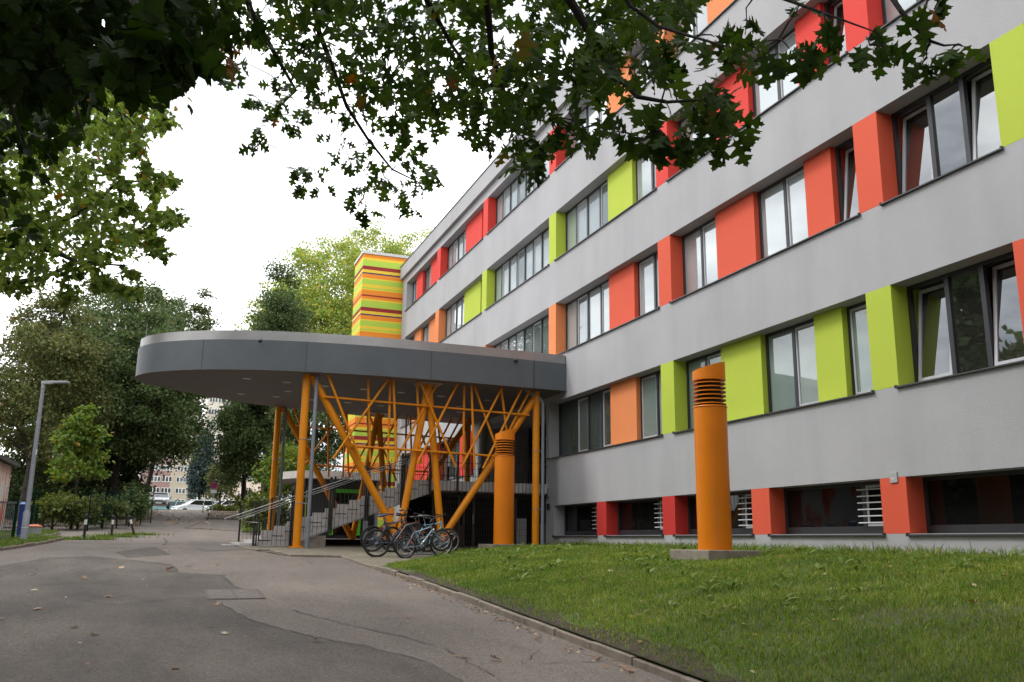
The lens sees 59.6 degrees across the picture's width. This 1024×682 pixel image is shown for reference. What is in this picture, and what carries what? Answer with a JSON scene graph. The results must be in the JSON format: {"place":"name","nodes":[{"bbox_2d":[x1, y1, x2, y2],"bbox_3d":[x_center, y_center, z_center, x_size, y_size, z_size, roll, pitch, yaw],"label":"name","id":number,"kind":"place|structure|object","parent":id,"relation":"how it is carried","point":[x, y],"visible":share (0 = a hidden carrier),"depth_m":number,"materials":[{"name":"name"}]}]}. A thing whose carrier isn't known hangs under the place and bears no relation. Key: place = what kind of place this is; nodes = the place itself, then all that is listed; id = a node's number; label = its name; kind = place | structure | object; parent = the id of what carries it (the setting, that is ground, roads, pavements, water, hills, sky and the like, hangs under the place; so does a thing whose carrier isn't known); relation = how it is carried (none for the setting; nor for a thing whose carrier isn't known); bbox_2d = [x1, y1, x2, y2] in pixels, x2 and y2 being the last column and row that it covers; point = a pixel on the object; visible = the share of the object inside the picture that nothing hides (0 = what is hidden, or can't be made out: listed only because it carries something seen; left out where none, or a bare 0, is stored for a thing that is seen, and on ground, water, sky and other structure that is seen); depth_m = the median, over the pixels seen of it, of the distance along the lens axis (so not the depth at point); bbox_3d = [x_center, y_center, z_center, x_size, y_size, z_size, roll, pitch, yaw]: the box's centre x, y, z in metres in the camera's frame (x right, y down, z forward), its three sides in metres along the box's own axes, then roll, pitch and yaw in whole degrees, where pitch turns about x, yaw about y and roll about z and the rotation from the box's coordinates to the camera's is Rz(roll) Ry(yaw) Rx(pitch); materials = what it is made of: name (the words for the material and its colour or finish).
{"place":"outdoors","nodes":[
{"label":"outdoors","id":0,"kind":"place"},
{"bbox_2d":[0,0,610,507],"label":"sky","id":1,"kind":"structure","parent":0,"point":[241,209],"materials":[{"name":"white"}]},
{"bbox_2d":[0,509,708,681],"bbox_3d":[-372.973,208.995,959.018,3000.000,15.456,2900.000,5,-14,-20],"label":"ground","id":2,"kind":"structure","parent":0,"point":[345,592],"depth_m":12.56,"materials":[{"name":"grey asphalt"}]},
{"bbox_2d":[0,499,18,538],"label":"picket fence","id":3,"kind":"object","parent":2,"relation":"on","point":[15,513],"visible":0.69,"depth_m":24.77,"materials":[{"name":"green metal"}]},
{"bbox_2d":[0,455,20,530],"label":"painted shed","id":4,"kind":"structure","parent":2,"relation":"on","point":[5,469],"depth_m":36.85,"materials":[{"name":"white paint"}]},
{"bbox_2d":[0,537,63,550],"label":"verge kerb","id":5,"kind":"structure","parent":2,"relation":"on","point":[30,544],"depth_m":22.25,"materials":[{"name":"concrete"}]},
{"bbox_2d":[29,503,57,527],"bbox_3d":[-20.931,7.898,39.785,0.593,1.854,12.698,5,-14,-20],"label":"wire fence","id":6,"kind":"object","parent":2,"relation":"on","point":[34,508],"visible":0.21,"depth_m":37.71,"materials":[{"name":"green metal"}]},
{"bbox_2d":[20,380,69,538],"bbox_3d":[-12.683,3.344,24.210,0.777,4.599,0.190,1,-13,-1],"label":"street lamp","id":7,"kind":"object","parent":2,"relation":"on","point":[25,523],"visible":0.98,"depth_m":24.16,"materials":[{"name":"grey metal"}]},
{"bbox_2d":[30,486,87,529],"bbox_3d":[-20.502,7.677,40.343,3.327,2.296,3.102,-4,-13,18],"label":"shrub","id":8,"kind":"object","parent":2,"relation":"on","point":[50,511],"visible":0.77,"depth_m":39.88,"materials":[{"name":"green plant"}]},
{"bbox_2d":[0,284,130,520],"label":"linden tree","id":9,"kind":"object","parent":2,"relation":"on","point":[66,348],"visible":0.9,"depth_m":48.88,"materials":[{"name":"green plant"}]},
{"bbox_2d":[0,313,138,488],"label":"linden tree","id":10,"kind":"object","parent":2,"relation":"on","point":[32,422],"depth_m":57.53,"materials":[{"name":"green plant"}]},
{"bbox_2d":[44,494,106,528],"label":"shrub","id":11,"kind":"object","parent":2,"relation":"on","point":[84,508],"visible":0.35,"depth_m":41.29,"materials":[{"name":"green plant"}]},
{"bbox_2d":[4,487,153,530],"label":"fence","id":12,"kind":"object","parent":2,"relation":"on","point":[90,504],"visible":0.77,"depth_m":41.07,"materials":[{"name":"green metal"}]},
{"bbox_2d":[44,402,117,528],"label":"maple sapling","id":13,"kind":"object","parent":2,"relation":"on","point":[81,437],"visible":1,"depth_m":41.95,"materials":[{"name":"green plant"}]},
{"bbox_2d":[4,510,158,526],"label":"planting bed","id":14,"kind":"object","parent":2,"relation":"on","point":[154,512],"visible":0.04,"depth_m":48.42,"materials":[{"name":"green plant"}]},
{"bbox_2d":[0,449,65,518],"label":"thicket","id":15,"kind":"object","parent":14,"relation":"on","point":[41,479],"visible":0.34,"depth_m":49.79,"materials":[{"name":"green plant"}]},
{"bbox_2d":[36,459,118,498],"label":"thicket","id":16,"kind":"object","parent":14,"relation":"on","point":[83,487],"visible":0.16,"depth_m":54.48,"materials":[{"name":"green plant"}]},
{"bbox_2d":[82,457,157,516],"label":"thicket","id":17,"kind":"object","parent":14,"relation":"on","point":[122,471],"visible":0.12,"depth_m":58.00,"materials":[{"name":"green plant"}]},
{"bbox_2d":[0,88,192,309],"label":"lane maple","id":18,"kind":"object","parent":2,"relation":"on","point":[88,256],"visible":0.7,"depth_m":11.74,"materials":[{"name":"green plant"}]},
{"bbox_2d":[87,489,135,528],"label":"shrub","id":19,"kind":"object","parent":2,"relation":"on","point":[118,509],"visible":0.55,"depth_m":43.56,"materials":[{"name":"green plant"}]},
{"bbox_2d":[34,279,221,517],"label":"linden tree","id":20,"kind":"object","parent":2,"relation":"on","point":[160,427],"visible":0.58,"depth_m":55.16,"materials":[{"name":"green plant"}]},
{"bbox_2d":[104,486,155,525],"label":"shrub","id":21,"kind":"object","parent":2,"relation":"on","point":[142,503],"visible":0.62,"depth_m":47.71,"materials":[{"name":"green plant"}]},
{"bbox_2d":[62,277,198,405],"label":"linden tree","id":22,"kind":"object","parent":2,"relation":"on","point":[155,295],"visible":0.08,"depth_m":68.32,"materials":[{"name":"green plant"}]},
{"bbox_2d":[113,479,150,496],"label":"shrub","id":23,"kind":"object","parent":2,"relation":"on","point":[133,484],"visible":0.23,"depth_m":54.47,"materials":[{"name":"green plant"}]},
{"bbox_2d":[0,0,268,245],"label":"dark maple","id":24,"kind":"object","parent":2,"relation":"on","point":[59,59],"visible":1,"depth_m":3.82,"materials":[{"name":"green plant"}]},
{"bbox_2d":[119,460,158,498],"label":"thicket","id":25,"kind":"object","parent":2,"relation":"on","point":[144,468],"visible":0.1,"depth_m":59.90,"materials":[{"name":"green plant"}]},
{"bbox_2d":[116,547,168,557],"bbox_3d":[-8.961,5.070,21.491,1.148,0.203,4.228,7,-14,-27],"label":"asphalt patch","id":26,"kind":"object","parent":2,"relation":"on","point":[148,551],"visible":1,"depth_m":21.02,"materials":[{"name":"grey asphalt"}]},
{"bbox_2d":[149,493,171,508],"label":"parked car","id":27,"kind":"object","parent":2,"relation":"on","point":[162,500],"visible":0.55,"depth_m":76.44,"materials":[{"name":"silver metal"}]},
{"bbox_2d":[140,398,199,501],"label":"apartment house","id":28,"kind":"structure","parent":2,"relation":"on","point":[175,486],"depth_m":175.86,"materials":[{"name":"white paint"}]},
{"bbox_2d":[146,285,222,488],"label":"linden tree","id":29,"kind":"object","parent":2,"relation":"on","point":[205,323],"visible":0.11,"depth_m":75.81,"materials":[{"name":"green plant"}]},
{"bbox_2d":[171,500,214,509],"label":"parked car","id":30,"kind":"object","parent":2,"relation":"on","point":[193,505],"visible":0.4,"depth_m":90.34,"materials":[{"name":"white paint"}]},
{"bbox_2d":[179,427,216,500],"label":"spruce tree","id":31,"kind":"object","parent":2,"relation":"on","point":[197,486],"visible":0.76,"depth_m":104.19,"materials":[{"name":"green plant"}]},
{"bbox_2d":[197,398,228,500],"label":"tower block","id":32,"kind":"structure","parent":2,"relation":"on","point":[213,407],"depth_m":195.43,"materials":[{"name":"white paint"}]},
{"bbox_2d":[189,542,245,550],"bbox_3d":[-8.576,5.968,26.032,1.578,0.197,7.827,5,-14,-20],"label":"asphalt patch","id":33,"kind":"object","parent":2,"relation":"on","point":[210,546],"visible":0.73,"depth_m":24.45,"materials":[{"name":"grey asphalt"}]},
{"bbox_2d":[200,463,240,503],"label":"tree","id":34,"kind":"object","parent":2,"relation":"on","point":[229,491],"visible":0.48,"depth_m":78.73,"materials":[{"name":"green plant"}]},
{"bbox_2d":[206,510,245,518],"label":"leafy bank","id":35,"kind":"structure","parent":2,"relation":"on","point":[221,514],"depth_m":67.25,"materials":[{"name":"brown plant"}]},
{"bbox_2d":[0,556,463,681],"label":"old asphalt","id":36,"kind":"structure","parent":2,"relation":"on","point":[152,639],"depth_m":9.55,"materials":[{"name":"grey asphalt"}]},
{"bbox_2d":[204,589,265,598],"bbox_3d":[-4.239,3.851,13.614,0.836,0.070,1.254,5,-14,-20],"label":"asphalt patch","id":37,"kind":"object","parent":2,"relation":"on","point":[230,593],"visible":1,"depth_m":13.58,"materials":[{"name":"grey asphalt"}]},
{"bbox_2d":[201,399,281,517],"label":"linden tree","id":38,"kind":"object","parent":2,"relation":"on","point":[240,425],"visible":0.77,"depth_m":61.28,"materials":[{"name":"green plant"}]},
{"bbox_2d":[232,493,285,533],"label":"shrub","id":39,"kind":"object","parent":2,"relation":"on","point":[257,499],"visible":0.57,"depth_m":41.28,"materials":[{"name":"green plant"}]},
{"bbox_2d":[228,276,290,490],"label":"poplar tree","id":40,"kind":"object","parent":2,"relation":"on","point":[246,318],"visible":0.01,"depth_m":99.02,"materials":[{"name":"green plant"}]},
{"bbox_2d":[218,253,316,491],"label":"linden tree","id":41,"kind":"object","parent":2,"relation":"on","point":[282,312],"visible":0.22,"depth_m":68.86,"materials":[{"name":"green plant"}]},
{"bbox_2d":[252,496,290,527],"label":"shrub","id":42,"kind":"object","parent":2,"relation":"on","point":[285,512],"visible":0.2,"depth_m":43.34,"materials":[{"name":"green plant"}]},
{"bbox_2d":[253,406,345,471],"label":"linden tree","id":43,"kind":"object","parent":2,"relation":"on","point":[320,457],"visible":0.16,"depth_m":59.61,"materials":[{"name":"green plant"}]},
{"bbox_2d":[1,538,601,675],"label":"road cracks","id":44,"kind":"object","parent":2,"relation":"on","point":[232,609],"visible":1,"depth_m":11.06,"materials":[{"name":"black asphalt"}]},
{"bbox_2d":[244,547,371,567],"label":"paving kerb","id":45,"kind":"structure","parent":2,"relation":"on","point":[334,556],"depth_m":21.41,"materials":[{"name":"concrete"}]},
{"bbox_2d":[250,228,370,463],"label":"poplar tree","id":46,"kind":"object","parent":2,"relation":"on","point":[333,311],"visible":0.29,"depth_m":90.40,"materials":[{"name":"green plant"}]},
{"bbox_2d":[282,470,387,538],"bbox_3d":[-8.411,7.615,40.345,4.400,3.060,5.300,5,-14,-20],"label":"kiosk","id":47,"kind":"object","parent":2,"relation":"on","point":[289,477],"visible":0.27,"depth_m":38.64,"materials":[{"name":"paint"}]},
{"bbox_2d":[231,539,477,565],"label":"paving","id":48,"kind":"structure","parent":2,"relation":"on","point":[358,553],"depth_m":23.45,"materials":[{"name":"concrete"}]},
{"bbox_2d":[134,324,565,547],"bbox_3d":[-5.898,3.666,29.898,12.771,6.704,9.607,5,-14,-20],"label":"entrance canopy","id":49,"kind":"object","parent":48,"relation":"on","point":[378,379],"visible":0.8,"depth_m":26.93,"materials":[{"name":"metal"}]},
{"bbox_2d":[325,539,411,544],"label":"wall","id":50,"kind":"structure","parent":48,"relation":"on","point":[342,542],"depth_m":28.63,"materials":[{"name":"grey concrete"}]},
{"bbox_2d":[222,453,547,546],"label":"entrance stairs","id":51,"kind":"structure","parent":48,"relation":"on","point":[329,519],"depth_m":26.85,"materials":[{"name":"metal"}]},
{"bbox_2d":[360,513,419,551],"bbox_3d":[-3.268,5.176,24.159,1.752,1.045,0.646,8,-12,-30],"label":"bicycle","id":52,"kind":"object","parent":48,"relation":"on","point":[372,538],"visible":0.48,"depth_m":23.93,"materials":[{"name":"black rubber"}]},
{"bbox_2d":[363,508,429,556],"bbox_3d":[-2.890,4.763,22.263,1.763,1.095,0.646,-2,-13,-29],"label":"bicycle","id":53,"kind":"object","parent":48,"relation":"on","point":[388,542],"visible":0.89,"depth_m":22.17,"materials":[{"name":"black rubber"}]},
{"bbox_2d":[380,511,436,551],"bbox_3d":[-2.772,5.185,24.229,1.731,1.085,0.646,8,-17,-31],"label":"bicycle","id":54,"kind":"object","parent":48,"relation":"on","point":[390,527],"visible":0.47,"depth_m":24.06,"materials":[{"name":"black metal"}]},
{"bbox_2d":[392,515,452,555],"bbox_3d":[-2.241,4.953,22.689,1.692,1.035,0.646,7,-12,-29],"label":"bicycle","id":55,"kind":"object","parent":48,"relation":"on","point":[431,547],"visible":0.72,"depth_m":22.64,"materials":[{"name":"black metal"}]},
{"bbox_2d":[395,517,450,557],"bbox_3d":[-2.209,4.851,22.096,1.491,0.870,0.646,-6,-5,-27],"label":"bicycle","id":56,"kind":"object","parent":48,"relation":"on","point":[414,546],"visible":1,"depth_m":22.03,"materials":[{"name":"silver metal"}]},
{"bbox_2d":[402,513,459,552],"bbox_3d":[-2.178,5.208,24.211,1.672,1.065,0.646,7,-16,-26],"label":"bicycle","id":57,"kind":"object","parent":48,"relation":"on","point":[448,529],"visible":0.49,"depth_m":24.24,"materials":[{"name":"black metal"}]},
{"bbox_2d":[403,491,545,547],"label":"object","id":58,"kind":"structure","parent":48,"relation":"on","point":[473,526],"depth_m":31.39,"materials":[{"name":"metal"}]},
{"bbox_2d":[328,215,414,326],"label":"poplar tree","id":59,"kind":"object","parent":2,"relation":"on","point":[375,242],"visible":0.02,"depth_m":100.41,"materials":[{"name":"green plant"}]},
{"bbox_2d":[344,250,408,532],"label":"stair tower","id":60,"kind":"structure","parent":2,"relation":"on","point":[378,297],"depth_m":50.81,"materials":[{"name":"multicoloured paint"}]},
{"bbox_2d":[383,223,434,254],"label":"poplar tree","id":61,"kind":"object","parent":2,"relation":"on","point":[410,239],"visible":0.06,"depth_m":107.07,"materials":[{"name":"green plant"}]},
{"bbox_2d":[0,547,1016,681],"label":"fallen leaves","id":62,"kind":"object","parent":2,"relation":"on","point":[85,577],"visible":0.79,"depth_m":10.57,"materials":[{"name":"brown plant"}]},
{"bbox_2d":[372,565,702,681],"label":"kerb","id":63,"kind":"structure","parent":2,"relation":"on","point":[635,661],"depth_m":10.46,"materials":[{"name":"concrete"}]},
{"bbox_2d":[195,0,986,229],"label":"red oak","id":64,"kind":"object","parent":2,"relation":"on","point":[591,53],"visible":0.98,"depth_m":5.66,"materials":[{"name":"green plant"}]},
{"bbox_2d":[381,543,1023,681],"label":"lawn","id":65,"kind":"structure","parent":2,"relation":"on","point":[950,618],"depth_m":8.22,"materials":[{"name":"green plant"}]},
{"bbox_2d":[478,429,525,547],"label":"ventilation pillar","id":66,"kind":"structure","parent":65,"relation":"on","point":[503,534],"depth_m":25.06,"materials":[{"name":"metal"}]},
{"bbox_2d":[394,569,745,681],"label":"soil edge","id":67,"kind":"object","parent":65,"relation":"on","point":[634,650],"visible":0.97,"depth_m":9.44,"materials":[{"name":"brown soil"}]},
{"bbox_2d":[670,362,761,560],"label":"ventilation pillar","id":68,"kind":"structure","parent":65,"relation":"on","point":[714,525],"depth_m":15.10,"materials":[{"name":"metal"}]},
{"bbox_2d":[420,542,1023,624],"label":"lawn weeds","id":69,"kind":"object","parent":65,"relation":"on","point":[962,563],"visible":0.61,"depth_m":13.79,"materials":[{"name":"green plant"}]},
{"bbox_2d":[549,539,1023,557],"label":"tall grass","id":70,"kind":"structure","parent":65,"relation":"on","point":[933,551],"depth_m":15.69,"materials":[{"name":"green plant"}]},
{"bbox_2d":[394,0,1023,554],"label":"school building","id":71,"kind":"structure","parent":2,"relation":"on","point":[832,274],"depth_m":18.57,"materials":[{"name":"grey paint"}]},
{"bbox_2d":[441,439,459,479],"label":"window","id":72,"kind":"structure","parent":71,"relation":"in","point":[457,447],"depth_m":40.60,"materials":[{"name":"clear glass"}]},
{"bbox_2d":[445,296,463,337],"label":"window","id":73,"kind":"structure","parent":71,"relation":"in","point":[455,313],"depth_m":42.17,"materials":[{"name":"clear glass"}]},
{"bbox_2d":[447,230,465,270],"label":"window","id":74,"kind":"structure","parent":71,"relation":"in","point":[457,249],"depth_m":42.87,"materials":[{"name":"clear glass"}]},
{"bbox_2d":[494,314,548,353],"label":"window","id":75,"kind":"structure","parent":71,"relation":"in","point":[535,337],"depth_m":32.55,"materials":[{"name":"glass"}]},
{"bbox_2d":[495,227,548,301],"bbox_3d":[0.488,-2.769,33.964,0.084,1.708,6.550,5,-14,-20],"label":"window","id":76,"kind":"structure","parent":71,"relation":"in","point":[534,256],"depth_m":34.16,"materials":[{"name":"clear glass"}]},
{"bbox_2d":[496,153,548,223],"bbox_3d":[0.527,-5.911,34.671,0.084,1.628,6.550,5,-14,-20],"label":"window","id":77,"kind":"structure","parent":71,"relation":"in","point":[513,194],"depth_m":36.01,"materials":[{"name":"clear glass"}]},
{"bbox_2d":[565,503,596,534],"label":"window","id":78,"kind":"structure","parent":71,"relation":"in","point":[578,518],"depth_m":27.39,"materials":[{"name":"black glass"}]},
{"bbox_2d":[559,387,610,455],"bbox_3d":[2.299,2.577,27.663,0.084,1.783,4.010,5,-14,-20],"label":"window","id":79,"kind":"structure","parent":71,"relation":"in","point":[584,421],"depth_m":27.70,"materials":[{"name":"grey glass"}]},
{"bbox_2d":[566,100,606,157],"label":"window","id":80,"kind":"structure","parent":71,"relation":"in","point":[587,113],"depth_m":29.52,"materials":[{"name":"glass"}]},
{"bbox_2d":[566,179,607,250],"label":"window","id":81,"kind":"structure","parent":71,"relation":"in","point":[588,215],"depth_m":28.92,"materials":[{"name":"glass"}]},
{"bbox_2d":[566,279,609,349],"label":"window","id":82,"kind":"structure","parent":71,"relation":"in","point":[587,315],"depth_m":28.20,"materials":[{"name":"glass"}]},
{"bbox_2d":[618,498,662,534],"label":"window","id":83,"kind":"structure","parent":71,"relation":"in","point":[635,517],"depth_m":23.98,"materials":[{"name":"black glass"}]},
{"bbox_2d":[636,147,655,200],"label":"window","id":84,"kind":"structure","parent":71,"relation":"in","point":[645,171],"depth_m":25.49,"materials":[{"name":"glass"}]},
{"bbox_2d":[638,251,658,315],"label":"window","id":85,"kind":"structure","parent":71,"relation":"in","point":[648,285],"depth_m":24.71,"materials":[{"name":"clear glass"}]},
{"bbox_2d":[640,370,661,438],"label":"window","id":86,"kind":"structure","parent":71,"relation":"in","point":[650,384],"depth_m":23.97,"materials":[{"name":"glass"}]},
{"bbox_2d":[675,0,707,52],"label":"window","id":87,"kind":"structure","parent":71,"relation":"in","point":[701,22],"depth_m":23.41,"materials":[{"name":"glass"}]},
{"bbox_2d":[682,218,717,294],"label":"window","id":88,"kind":"structure","parent":71,"relation":"in","point":[699,248],"depth_m":22.31,"materials":[{"name":"glass"}]},
{"bbox_2d":[686,350,722,428],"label":"window","id":89,"kind":"structure","parent":71,"relation":"in","point":[715,357],"depth_m":22.07,"materials":[{"name":"glass"}]},
{"bbox_2d":[687,491,752,534],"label":"window","id":90,"kind":"structure","parent":71,"relation":"in","point":[692,507],"depth_m":19.94,"materials":[{"name":"black glass"}]},
{"bbox_2d":[752,28,798,116],"bbox_3d":[5.941,-5.857,19.952,0.084,1.708,1.770,5,-14,-20],"label":"window","id":91,"kind":"structure","parent":71,"relation":"in","point":[763,99],"depth_m":20.01,"materials":[{"name":"clear glass"}]},
{"bbox_2d":[758,166,807,258],"bbox_3d":[5.902,-2.672,19.235,0.084,1.778,1.770,5,-14,-20],"label":"window","id":92,"kind":"structure","parent":71,"relation":"in","point":[782,204],"depth_m":19.32,"materials":[{"name":"glass"}]},
{"bbox_2d":[765,319,818,411],"bbox_3d":[5.862,0.560,18.507,0.084,1.783,1.770,5,-14,-20],"label":"window","id":93,"kind":"structure","parent":71,"relation":"in","point":[792,382],"depth_m":18.57,"materials":[{"name":"clear glass"}]},
{"bbox_2d":[784,481,883,533],"bbox_3d":[6.190,3.184,16.939,0.084,0.923,3.110,5,-14,-20],"label":"window","id":94,"kind":"structure","parent":71,"relation":"in","point":[833,508],"depth_m":17.05,"materials":[{"name":"black glass"}]},
{"bbox_2d":[824,0,845,63],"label":"window","id":95,"kind":"structure","parent":71,"relation":"in","point":[838,9],"depth_m":18.37,"materials":[{"name":"clear glass"}]},
{"bbox_2d":[835,137,858,221],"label":"window","id":96,"kind":"structure","parent":71,"relation":"in","point":[848,197],"depth_m":17.60,"materials":[{"name":"glass"}]},
{"bbox_2d":[846,301,872,394],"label":"window","id":97,"kind":"structure","parent":71,"relation":"in","point":[860,361],"depth_m":16.78,"materials":[{"name":"glass"}]},
{"bbox_2d":[881,0,917,24],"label":"window","id":98,"kind":"structure","parent":71,"relation":"in","point":[889,12],"depth_m":16.81,"materials":[{"name":"clear glass"}]},
{"bbox_2d":[891,57,1000,194],"bbox_3d":[7.608,-3.548,15.250,0.374,1.798,2.470,5,-14,-20],"label":"window","id":99,"kind":"structure","parent":71,"relation":"in","point":[958,125],"depth_m":15.28,"materials":[{"name":"clear glass"}]},
{"bbox_2d":[906,251,1023,381],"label":"window","id":100,"kind":"structure","parent":71,"relation":"in","point":[970,320],"depth_m":14.54,"materials":[{"name":"glass"}]},
{"bbox_2d":[922,469,1023,532],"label":"window","id":101,"kind":"structure","parent":71,"relation":"in","point":[984,502],"depth_m":14.06,"materials":[{"name":"black glass"}]},
{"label":"shrub bed","id":102,"kind":"structure","parent":2,"relation":"on","visible":0},
{"bbox_2d":[245,437,309,525],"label":"tree","id":103,"kind":"object","parent":102,"relation":"on","point":[290,463],"visible":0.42,"depth_m":49.25,"materials":[{"name":"green plant"}]},
{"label":"grass verge","id":104,"kind":"structure","parent":0,"visible":0},
{"bbox_2d":[0,534,61,546],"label":"verge grass","id":105,"kind":"structure","parent":104,"relation":"on","point":[8,541],"depth_m":23.44,"materials":[{"name":"green plant"}]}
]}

